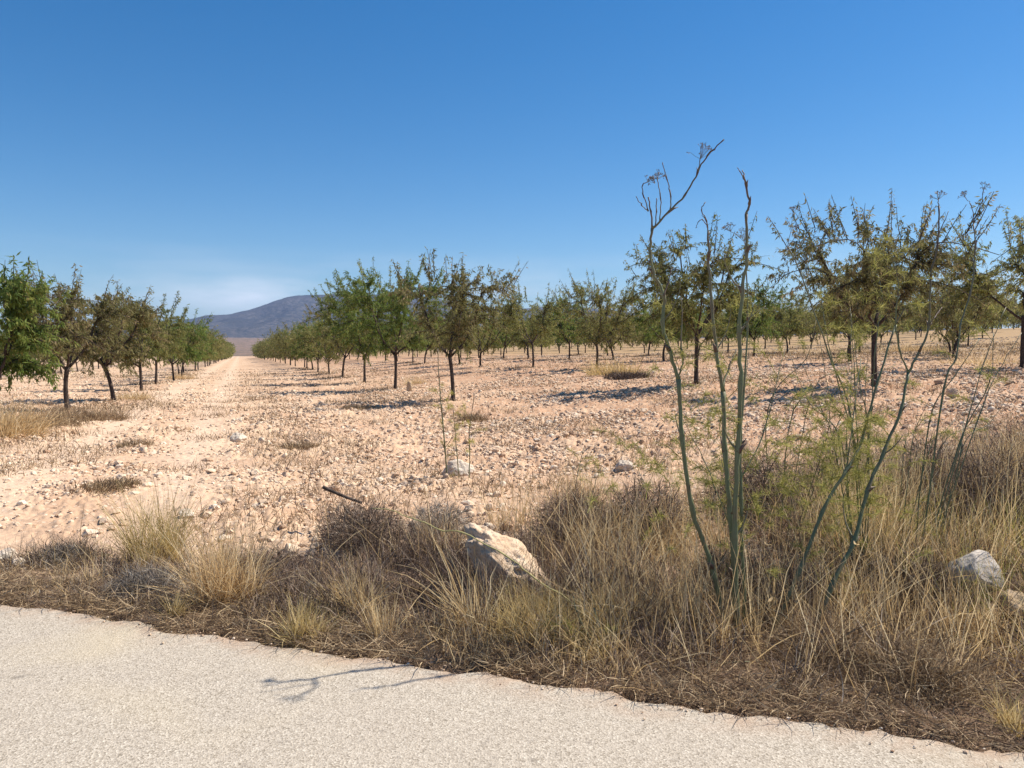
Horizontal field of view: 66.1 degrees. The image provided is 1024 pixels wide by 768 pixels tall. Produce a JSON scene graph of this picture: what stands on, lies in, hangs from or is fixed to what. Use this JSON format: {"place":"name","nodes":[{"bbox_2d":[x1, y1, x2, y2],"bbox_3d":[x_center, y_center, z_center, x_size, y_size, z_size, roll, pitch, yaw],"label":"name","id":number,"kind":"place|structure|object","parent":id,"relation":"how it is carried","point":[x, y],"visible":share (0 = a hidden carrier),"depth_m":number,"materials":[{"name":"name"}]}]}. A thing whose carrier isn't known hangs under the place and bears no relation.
{"place":"outdoors","nodes":[
{"label":"outdoors","id":0,"kind":"place"},
{"bbox_2d":[70,294,916,354],"bbox_3d":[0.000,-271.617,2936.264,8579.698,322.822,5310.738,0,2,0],"label":"hills","id":1,"kind":"structure","parent":0,"point":[243,331],"depth_m":3460.14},
{"bbox_2d":[0,605,1023,767],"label":"road","id":2,"kind":"structure","parent":0,"point":[77,690],"depth_m":3.21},
{"bbox_2d":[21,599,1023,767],"bbox_3d":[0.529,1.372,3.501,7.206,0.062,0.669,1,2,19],"label":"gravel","id":3,"kind":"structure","parent":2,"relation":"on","point":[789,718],"depth_m":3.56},
{"bbox_2d":[0,328,1023,752],"bbox_3d":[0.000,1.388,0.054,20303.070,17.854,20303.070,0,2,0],"label":"ground","id":4,"kind":"structure","parent":0,"point":[74,502],"depth_m":12.29,"materials":[{"name":"soil"}]},
{"bbox_2d":[0,387,74,442],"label":"weed clump","id":5,"kind":"object","parent":4,"relation":"on","point":[13,426],"visible":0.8,"depth_m":13.72,"materials":[{"name":"plant"}]},
{"bbox_2d":[0,252,77,394],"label":"almond tree","id":6,"kind":"object","parent":4,"relation":"on","point":[16,293],"visible":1,"depth_m":14.48,"materials":[{"name":"green plant"}]},
{"bbox_2d":[0,404,88,427],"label":"weed clump","id":7,"kind":"object","parent":4,"relation":"on","point":[65,423],"visible":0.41,"depth_m":16.00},
{"bbox_2d":[28,540,90,567],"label":"dead bush","id":8,"kind":"object","parent":4,"relation":"on","point":[61,550],"visible":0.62,"depth_m":5.71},
{"bbox_2d":[0,262,142,410],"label":"almond tree","id":9,"kind":"object","parent":4,"relation":"on","point":[67,308],"visible":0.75,"depth_m":20.36,"materials":[{"name":"green plant"}]},
{"bbox_2d":[26,399,146,421],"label":"weed clump","id":10,"kind":"object","parent":4,"relation":"on","point":[103,415],"visible":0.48,"depth_m":17.82,"materials":[{"name":"plant"}]},
{"bbox_2d":[69,475,145,498],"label":"weed clump","id":11,"kind":"object","parent":4,"relation":"on","point":[109,486],"visible":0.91,"depth_m":8.35,"materials":[{"name":"plant"}]},
{"bbox_2d":[42,282,173,399],"bbox_3d":[-12.488,-1.286,24.628,3.203,3.876,3.540,1,2,17],"label":"almond tree","id":12,"kind":"object","parent":4,"relation":"on","point":[145,314],"visible":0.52,"depth_m":24.49,"materials":[{"name":"green plant"}]},
{"bbox_2d":[86,291,181,390],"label":"almond tree","id":13,"kind":"object","parent":4,"relation":"on","point":[157,355],"visible":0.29,"depth_m":31.97,"materials":[{"name":"green plant"}]},
{"bbox_2d":[98,555,187,601],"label":"dead bush","id":14,"kind":"object","parent":4,"relation":"on","point":[137,575],"visible":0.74,"depth_m":4.91,"materials":[{"name":"plant"}]},
{"bbox_2d":[64,461,243,568],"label":"grass tuft","id":15,"kind":"object","parent":4,"relation":"on","point":[151,530],"visible":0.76,"depth_m":5.77,"materials":[{"name":"plant"}]},
{"bbox_2d":[122,307,201,383],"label":"almond tree","id":16,"kind":"object","parent":4,"relation":"on","point":[175,337],"visible":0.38,"depth_m":38.05,"materials":[{"name":"green plant"}]},
{"bbox_2d":[151,581,198,618],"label":"grass tuft","id":17,"kind":"object","parent":4,"relation":"on","point":[179,609],"visible":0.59,"depth_m":4.44,"materials":[{"name":"plant"}]},
{"bbox_2d":[145,304,212,380],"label":"almond tree","id":18,"kind":"object","parent":4,"relation":"on","point":[192,352],"visible":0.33,"depth_m":42.90,"materials":[{"name":"green plant"}]},
{"bbox_2d":[164,320,218,376],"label":"almond tree","id":19,"kind":"object","parent":4,"relation":"on","point":[194,343],"visible":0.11,"depth_m":48.60,"materials":[{"name":"green plant"}]},
{"bbox_2d":[84,497,319,622],"bbox_3d":[-1.749,1.213,4.742,1.256,1.129,1.208,1,2,18],"label":"grass tuft","id":20,"kind":"object","parent":4,"relation":"on","point":[220,576],"visible":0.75,"depth_m":4.70,"materials":[{"name":"plant"}]},
{"bbox_2d":[239,539,318,579],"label":"dead bush","id":21,"kind":"object","parent":4,"relation":"on","point":[293,560],"visible":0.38,"depth_m":5.39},
{"bbox_2d":[273,439,321,449],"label":"weed clump","id":22,"kind":"object","parent":4,"relation":"on","point":[292,444],"visible":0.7,"depth_m":12.37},
{"bbox_2d":[0,536,595,668],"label":"grey scrub","id":23,"kind":"object","parent":4,"relation":"on","point":[22,563],"visible":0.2,"depth_m":4.72,"materials":[{"name":"plant"}]},
{"bbox_2d":[247,587,357,648],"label":"grass tuft","id":24,"kind":"object","parent":4,"relation":"on","point":[305,619],"visible":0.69,"depth_m":4.11,"materials":[{"name":"plant"}]},
{"bbox_2d":[280,315,340,368],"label":"almond tree","id":25,"kind":"object","parent":4,"relation":"on","point":[293,335],"visible":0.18,"depth_m":65.80,"materials":[{"name":"green plant"}]},
{"bbox_2d":[289,317,339,371],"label":"almond tree","id":26,"kind":"object","parent":4,"relation":"on","point":[299,327],"visible":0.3,"depth_m":59.06,"materials":[{"name":"green plant"}]},
{"bbox_2d":[284,318,362,373],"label":"almond tree","id":27,"kind":"object","parent":4,"relation":"on","point":[327,357],"visible":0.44,"depth_m":52.31,"materials":[{"name":"green plant"}]},
{"bbox_2d":[277,541,407,618],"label":"grass tuft","id":28,"kind":"object","parent":4,"relation":"on","point":[348,591],"visible":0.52,"depth_m":4.54,"materials":[{"name":"plant"}]},
{"bbox_2d":[299,294,387,375],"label":"almond tree","id":29,"kind":"object","parent":4,"relation":"on","point":[329,341],"visible":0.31,"depth_m":45.65,"materials":[{"name":"green plant"}]},
{"bbox_2d":[291,488,414,563],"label":"dead bush","id":30,"kind":"object","parent":4,"relation":"on","point":[369,518],"visible":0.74,"depth_m":6.00,"materials":[{"name":"plant"}]},
{"bbox_2d":[305,272,417,382],"bbox_3d":[-6.956,-2.733,38.087,5.360,5.597,5.175,-2,3,-44],"label":"almond tree","id":31,"kind":"object","parent":4,"relation":"on","point":[379,298],"visible":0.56,"depth_m":37.51,"materials":[{"name":"green plant"}]},
{"bbox_2d":[326,575,417,643],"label":"grass tuft","id":32,"kind":"object","parent":4,"relation":"on","point":[380,621],"visible":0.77,"depth_m":4.16,"materials":[{"name":"plant"}]},
{"bbox_2d":[328,256,449,388],"bbox_3d":[-4.607,-2.365,30.236,4.759,5.453,4.975,0,2,0],"label":"almond tree","id":33,"kind":"object","parent":4,"relation":"on","point":[361,298],"visible":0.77,"depth_m":30.03,"materials":[{"name":"green plant"}]},
{"bbox_2d":[406,311,446,362],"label":"almond tree","id":34,"kind":"object","parent":4,"relation":"on","point":[431,343],"visible":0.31,"depth_m":60.61,"materials":[{"name":"green plant"}]},
{"bbox_2d":[402,502,471,555],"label":"shrub","id":35,"kind":"object","parent":4,"relation":"on","point":[441,526],"visible":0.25,"depth_m":5.93,"materials":[{"name":"plant"}]},
{"bbox_2d":[395,495,480,542],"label":"dead bush","id":36,"kind":"object","parent":4,"relation":"on","point":[420,511],"visible":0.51,"depth_m":6.32,"materials":[{"name":"plant"}]},
{"bbox_2d":[411,292,496,363],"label":"almond tree","id":37,"kind":"object","parent":4,"relation":"on","point":[465,345],"visible":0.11,"depth_m":53.78,"materials":[{"name":"green plant"}]},
{"bbox_2d":[387,247,526,400],"bbox_3d":[-1.517,-1.675,22.931,4.144,4.680,3.604,-1,3,-29],"label":"almond tree","id":38,"kind":"object","parent":4,"relation":"on","point":[457,324],"visible":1,"depth_m":22.67,"materials":[{"name":"green plant"}]},
{"bbox_2d":[427,349,487,478],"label":"fennel plant","id":39,"kind":"object","parent":4,"relation":"on","point":[458,426],"visible":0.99,"depth_m":9.22,"materials":[{"name":"green plant"}]},
{"bbox_2d":[442,459,474,475],"bbox_3d":[-0.655,1.053,9.606,0.409,0.272,0.257,0,2,-6],"label":"rock","id":40,"kind":"object","parent":4,"relation":"on","point":[462,465],"visible":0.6,"depth_m":9.55,"materials":[{"name":"white stone"}]},
{"bbox_2d":[382,522,542,663],"bbox_3d":[-0.326,1.067,4.096,0.964,0.697,0.954,0,2,0],"label":"grass tuft","id":41,"kind":"object","parent":4,"relation":"on","point":[465,611],"visible":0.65,"depth_m":4.20,"materials":[{"name":"plant"}]},
{"bbox_2d":[372,508,582,613],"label":"fallen branch","id":42,"kind":"object","parent":4,"relation":"on","point":[531,575],"visible":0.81,"depth_m":4.49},
{"bbox_2d":[437,295,520,365],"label":"almond tree","id":43,"kind":"object","parent":4,"relation":"on","point":[487,345],"visible":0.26,"depth_m":46.90,"materials":[{"name":"green plant"}]},
{"bbox_2d":[479,306,529,357],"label":"almond tree","id":44,"kind":"object","parent":4,"relation":"on","point":[503,339],"visible":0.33,"depth_m":67.55,"materials":[{"name":"green plant"}]},
{"bbox_2d":[464,522,549,597],"bbox_3d":[-0.010,1.175,5.093,0.538,0.534,0.542,-2,3,-35],"label":"boulder","id":45,"kind":"object","parent":4,"relation":"on","point":[495,540],"visible":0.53,"depth_m":4.97,"materials":[{"name":"beige stone"}]},
{"bbox_2d":[0,336,1023,571],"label":"rubble","id":46,"kind":"object","parent":4,"relation":"on","point":[276,478],"visible":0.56,"depth_m":14.11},
{"bbox_2d":[0,541,1023,766],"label":"straw litter","id":47,"kind":"object","parent":4,"relation":"on","point":[503,668],"visible":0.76,"depth_m":3.67,"materials":[{"name":"plant"}]},
{"bbox_2d":[0,339,1023,564],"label":"field weeds","id":48,"kind":"object","parent":4,"relation":"on","point":[779,354],"visible":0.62,"depth_m":14.50,"materials":[{"name":"plant"}]},
{"bbox_2d":[0,430,1023,753],"bbox_3d":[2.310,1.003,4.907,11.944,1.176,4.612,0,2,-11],"label":"dry grass","id":49,"kind":"structure","parent":4,"relation":"on","point":[754,619],"depth_m":4.60,"materials":[{"name":"plant"}]},
{"bbox_2d":[0,494,1023,752],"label":"thatch","id":50,"kind":"object","parent":4,"relation":"on","point":[452,650],"visible":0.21,"depth_m":4.25,"materials":[{"name":"plant"}]},
{"bbox_2d":[464,458,570,536],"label":"grass tuft","id":51,"kind":"object","parent":4,"relation":"on","point":[509,513],"visible":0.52,"depth_m":6.46,"materials":[{"name":"plant"}]},
{"bbox_2d":[507,310,543,358],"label":"almond tree","id":52,"kind":"object","parent":4,"relation":"on","point":[516,332],"visible":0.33,"depth_m":62.44,"materials":[{"name":"green plant"}]},
{"bbox_2d":[482,281,574,367],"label":"almond tree","id":53,"kind":"object","parent":4,"relation":"on","point":[544,326],"visible":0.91,"depth_m":40.34,"materials":[{"name":"green plant"}]},
{"bbox_2d":[457,565,607,643],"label":"grass tuft","id":54,"kind":"object","parent":4,"relation":"on","point":[525,609],"visible":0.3,"depth_m":4.29,"materials":[{"name":"plant"}]},
{"bbox_2d":[536,287,596,358],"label":"almond tree","id":55,"kind":"object","parent":4,"relation":"on","point":[566,327],"visible":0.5,"depth_m":54.83,"materials":[{"name":"green plant"}]},
{"bbox_2d":[478,566,659,667],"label":"grass tuft","id":56,"kind":"object","parent":4,"relation":"on","point":[532,620],"visible":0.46,"depth_m":4.05,"materials":[{"name":"plant"}]},
{"bbox_2d":[529,452,611,508],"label":"grass tuft","id":57,"kind":"object","parent":4,"relation":"on","point":[572,484],"visible":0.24,"depth_m":7.32,"materials":[{"name":"plant"}]},
{"bbox_2d":[516,474,632,551],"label":"dead bush","id":58,"kind":"object","parent":4,"relation":"on","point":[551,510],"visible":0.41,"depth_m":6.03,"materials":[{"name":"plant"}]},
{"bbox_2d":[537,595,620,650],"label":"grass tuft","id":59,"kind":"object","parent":4,"relation":"on","point":[555,625],"visible":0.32,"depth_m":4.00,"materials":[{"name":"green plant"}]},
{"bbox_2d":[566,447,609,508],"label":"fennel plant","id":60,"kind":"object","parent":4,"relation":"on","point":[592,457],"visible":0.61,"depth_m":6.49,"materials":[{"name":"green plant"}]},
{"bbox_2d":[545,269,648,364],"bbox_3d":[3.896,-2.868,35.462,4.718,4.777,4.498,0,2,0],"label":"almond tree","id":61,"kind":"object","parent":4,"relation":"on","point":[597,298],"visible":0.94,"depth_m":35.11,"materials":[{"name":"green plant"}]},
{"bbox_2d":[573,303,642,359],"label":"almond tree","id":62,"kind":"object","parent":4,"relation":"on","point":[625,341],"visible":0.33,"depth_m":48.99,"materials":[{"name":"green plant"}]},
{"bbox_2d":[579,353,648,376],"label":"weed clump","id":63,"kind":"object","parent":4,"relation":"on","point":[597,371],"visible":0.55,"depth_m":29.83,"materials":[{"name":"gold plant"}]},
{"bbox_2d":[565,564,663,629],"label":"grass tuft","id":64,"kind":"object","parent":4,"relation":"on","point":[622,602],"visible":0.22,"depth_m":4.33,"materials":[{"name":"plant"}]},
{"bbox_2d":[219,318,1020,359],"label":"distant orchard","id":65,"kind":"object","parent":4,"relation":"on","point":[256,354],"visible":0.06,"depth_m":190.34,"materials":[{"name":"green plant"}]},
{"bbox_2d":[601,368,656,379],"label":"weed clump","id":66,"kind":"object","parent":4,"relation":"on","point":[622,375],"visible":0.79,"depth_m":26.97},
{"bbox_2d":[621,307,663,353],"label":"almond tree","id":67,"kind":"object","parent":4,"relation":"on","point":[645,335],"visible":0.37,"depth_m":59.97,"materials":[{"name":"green plant"}]},
{"bbox_2d":[592,467,705,555],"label":"dead bush","id":68,"kind":"object","parent":4,"relation":"on","point":[633,499],"visible":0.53,"depth_m":6.01,"materials":[{"name":"plant"}]},
{"bbox_2d":[621,277,706,360],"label":"almond tree","id":69,"kind":"object","parent":4,"relation":"on","point":[655,334],"visible":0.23,"depth_m":41.84,"materials":[{"name":"green plant"}]},
{"bbox_2d":[613,212,783,383],"bbox_3d":[5.208,-2.323,21.960,4.415,4.966,4.466,0,2,0],"label":"almond tree","id":70,"kind":"object","parent":4,"relation":"on","point":[702,281],"visible":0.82,"depth_m":21.78,"materials":[{"name":"green plant"}]},
{"bbox_2d":[637,573,760,650],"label":"grass tuft","id":71,"kind":"object","parent":4,"relation":"on","point":[719,615],"visible":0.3,"depth_m":4.22,"materials":[{"name":"plant"}]},
{"bbox_2d":[667,299,732,355],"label":"almond tree","id":72,"kind":"object","parent":4,"relation":"on","point":[707,337],"visible":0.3,"depth_m":53.59,"materials":[{"name":"green plant"}]},
{"bbox_2d":[673,539,779,611],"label":"dead bush","id":73,"kind":"object","parent":4,"relation":"on","point":[727,558],"visible":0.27,"depth_m":5.00,"materials":[{"name":"plant"}]},
{"bbox_2d":[583,139,882,639],"bbox_3d":[1.330,0.096,4.661,1.855,2.706,1.388,0,2,0],"label":"fennel plant","id":74,"kind":"object","parent":4,"relation":"on","point":[732,512],"visible":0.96,"depth_m":4.27,"materials":[{"name":"green plant"}]},
{"bbox_2d":[675,427,830,531],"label":"dead bush","id":75,"kind":"object","parent":4,"relation":"on","point":[759,474],"visible":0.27,"depth_m":6.54,"materials":[{"name":"plant"}]},
{"bbox_2d":[716,274,792,354],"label":"almond tree","id":76,"kind":"object","parent":4,"relation":"on","point":[758,326],"visible":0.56,"depth_m":47.29,"materials":[{"name":"green plant"}]},
{"bbox_2d":[750,289,822,352],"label":"almond tree","id":77,"kind":"object","parent":4,"relation":"on","point":[798,327],"visible":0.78,"depth_m":56.44,"materials":[{"name":"green plant"}]},
{"bbox_2d":[687,325,903,635],"bbox_3d":[1.908,0.533,5.027,1.442,1.814,1.024,-1,2,-19],"label":"fennel plant","id":78,"kind":"object","parent":4,"relation":"on","point":[839,477],"visible":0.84,"depth_m":4.75,"materials":[{"name":"green plant"}]},
{"bbox_2d":[740,546,859,619],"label":"dead bush","id":79,"kind":"object","parent":4,"relation":"on","point":[792,577],"visible":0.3,"depth_m":4.84,"materials":[{"name":"plant"}]},
{"bbox_2d":[785,306,833,347],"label":"almond tree","id":80,"kind":"object","parent":4,"relation":"on","point":[815,327],"visible":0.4,"depth_m":65.11,"materials":[{"name":"green plant"}]},
{"bbox_2d":[746,595,910,684],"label":"dead bush","id":81,"kind":"object","parent":4,"relation":"on","point":[786,627],"visible":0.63,"depth_m":3.92,"materials":[{"name":"plant"}]},
{"bbox_2d":[765,321,894,558],"bbox_3d":[2.410,0.400,5.836,1.097,1.754,0.243,-1,2,-16],"label":"fennel plant","id":82,"kind":"object","parent":4,"relation":"on","point":[799,449],"visible":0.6,"depth_m":5.74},
{"bbox_2d":[804,283,893,355],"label":"almond tree","id":83,"kind":"object","parent":4,"relation":"on","point":[836,332],"visible":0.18,"depth_m":40.51,"materials":[{"name":"green plant"}]},
{"bbox_2d":[786,206,917,573],"bbox_3d":[2.258,0.016,5.531,0.675,2.538,0.902,-1,3,-31],"label":"fennel plant","id":84,"kind":"object","parent":4,"relation":"on","point":[862,372],"visible":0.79,"depth_m":5.36,"materials":[{"name":"green plant"}]},
{"bbox_2d":[788,419,919,511],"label":"dead bush","id":85,"kind":"object","parent":4,"relation":"on","point":[828,461],"visible":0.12,"depth_m":7.01,"materials":[{"name":"plant"}]},
{"bbox_2d":[765,190,948,638],"bbox_3d":[2.150,0.169,4.850,1.476,2.641,0.788,-1,2,-21],"label":"fennel plant","id":86,"kind":"object","parent":4,"relation":"on","point":[869,487],"visible":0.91,"depth_m":4.67,"materials":[{"name":"green plant"}]},
{"bbox_2d":[790,251,924,361],"bbox_3d":[13.267,-2.970,30.881,4.992,4.559,4.534,0,2,0],"label":"almond tree","id":87,"kind":"object","parent":4,"relation":"on","point":[841,275],"visible":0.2,"depth_m":30.79,"materials":[{"name":"green plant"}]},
{"bbox_2d":[807,558,918,622],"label":"grass tuft","id":88,"kind":"object","parent":4,"relation":"on","point":[866,590],"visible":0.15,"depth_m":4.81,"materials":[{"name":"plant"}]},
{"bbox_2d":[763,188,1005,386],"bbox_3d":[8.514,-2.152,18.228,5.010,4.734,3.958,0,2,-11],"label":"almond tree","id":89,"kind":"object","parent":4,"relation":"on","point":[917,263],"visible":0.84,"depth_m":17.72,"materials":[{"name":"green plant"}]},
{"bbox_2d":[784,452,1023,672],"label":"green weeds","id":90,"kind":"object","parent":4,"relation":"on","point":[823,501],"visible":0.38,"depth_m":5.25,"materials":[{"name":"green plant"}]},
{"bbox_2d":[847,540,978,619],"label":"dead bush","id":91,"kind":"object","parent":4,"relation":"on","point":[903,576],"visible":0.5,"depth_m":4.91,"materials":[{"name":"plant"}]},
{"bbox_2d":[828,615,1023,718],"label":"dead bush","id":92,"kind":"object","parent":4,"relation":"on","point":[923,670],"visible":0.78,"depth_m":3.52,"materials":[{"name":"plant"}]},
{"bbox_2d":[862,416,1005,511],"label":"dead bush","id":93,"kind":"object","parent":4,"relation":"on","point":[931,457],"visible":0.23,"depth_m":6.80,"materials":[{"name":"plant"}]},
{"bbox_2d":[898,293,980,351],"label":"almond tree","id":94,"kind":"object","parent":4,"relation":"on","point":[945,338],"visible":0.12,"depth_m":44.17,"materials":[{"name":"green plant"}]},
{"bbox_2d":[894,268,1018,350],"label":"almond tree","id":95,"kind":"object","parent":4,"relation":"on","point":[939,324],"visible":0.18,"depth_m":40.19,"materials":[{"name":"green plant"}]},
{"bbox_2d":[894,181,1021,561],"bbox_3d":[3.107,-0.099,5.481,1.155,2.650,0.639,-2,3,-42],"label":"fennel plant","id":96,"kind":"object","parent":4,"relation":"on","point":[960,444],"visible":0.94,"depth_m":5.44,"materials":[{"name":"green plant"}]},
{"bbox_2d":[902,426,1023,540],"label":"dead bush","id":97,"kind":"object","parent":4,"relation":"on","point":[974,493],"visible":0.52,"depth_m":6.04,"materials":[{"name":"plant"}]},
{"bbox_2d":[908,260,1023,356],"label":"almond tree","id":98,"kind":"object","parent":4,"relation":"on","point":[948,309],"visible":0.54,"depth_m":33.66,"materials":[{"name":"green plant"}]},
{"bbox_2d":[916,555,1023,656],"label":"grass tuft","id":99,"kind":"object","parent":4,"relation":"on","point":[985,612],"visible":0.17,"depth_m":4.59,"materials":[{"name":"plant"}]},
{"bbox_2d":[945,550,1004,592],"bbox_3d":[2.894,1.189,4.945,0.311,0.294,0.244,-1,2,-17],"label":"boulder","id":100,"kind":"object","parent":4,"relation":"on","point":[974,559],"visible":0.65,"depth_m":4.88,"materials":[{"name":"stone"}]},
{"bbox_2d":[932,349,1019,366],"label":"weed clump","id":101,"kind":"object","parent":4,"relation":"on","point":[976,360],"visible":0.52,"depth_m":25.79,"materials":[{"name":"plant"}]},
{"bbox_2d":[931,207,1023,367],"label":"almond tree","id":102,"kind":"object","parent":4,"relation":"on","point":[988,288],"visible":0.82,"depth_m":23.15,"materials":[{"name":"green plant"}]},
{"bbox_2d":[946,409,1023,466],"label":"dead bush","id":103,"kind":"object","parent":4,"relation":"on","point":[998,435],"visible":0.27,"depth_m":8.43,"materials":[{"name":"plant"}]},
{"bbox_2d":[965,674,1023,750],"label":"grass tuft","id":104,"kind":"object","parent":4,"relation":"on","point":[1012,717],"visible":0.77,"depth_m":3.18,"materials":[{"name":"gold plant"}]},
{"bbox_2d":[998,589,1023,617],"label":"rock","id":105,"kind":"object","parent":4,"relation":"on","point":[1013,605],"visible":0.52,"depth_m":4.67,"materials":[{"name":"beige stone"}]},
{"bbox_2d":[0,0,1023,330],"label":"sky","id":106,"kind":"structure","parent":0,"point":[228,156],"materials":[{"name":"blue"}]},
{"bbox_2d":[656,399,1023,590],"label":"tall grass","id":107,"kind":"structure","parent":0,"point":[897,490],"depth_m":5.90,"materials":[{"name":"plant"}]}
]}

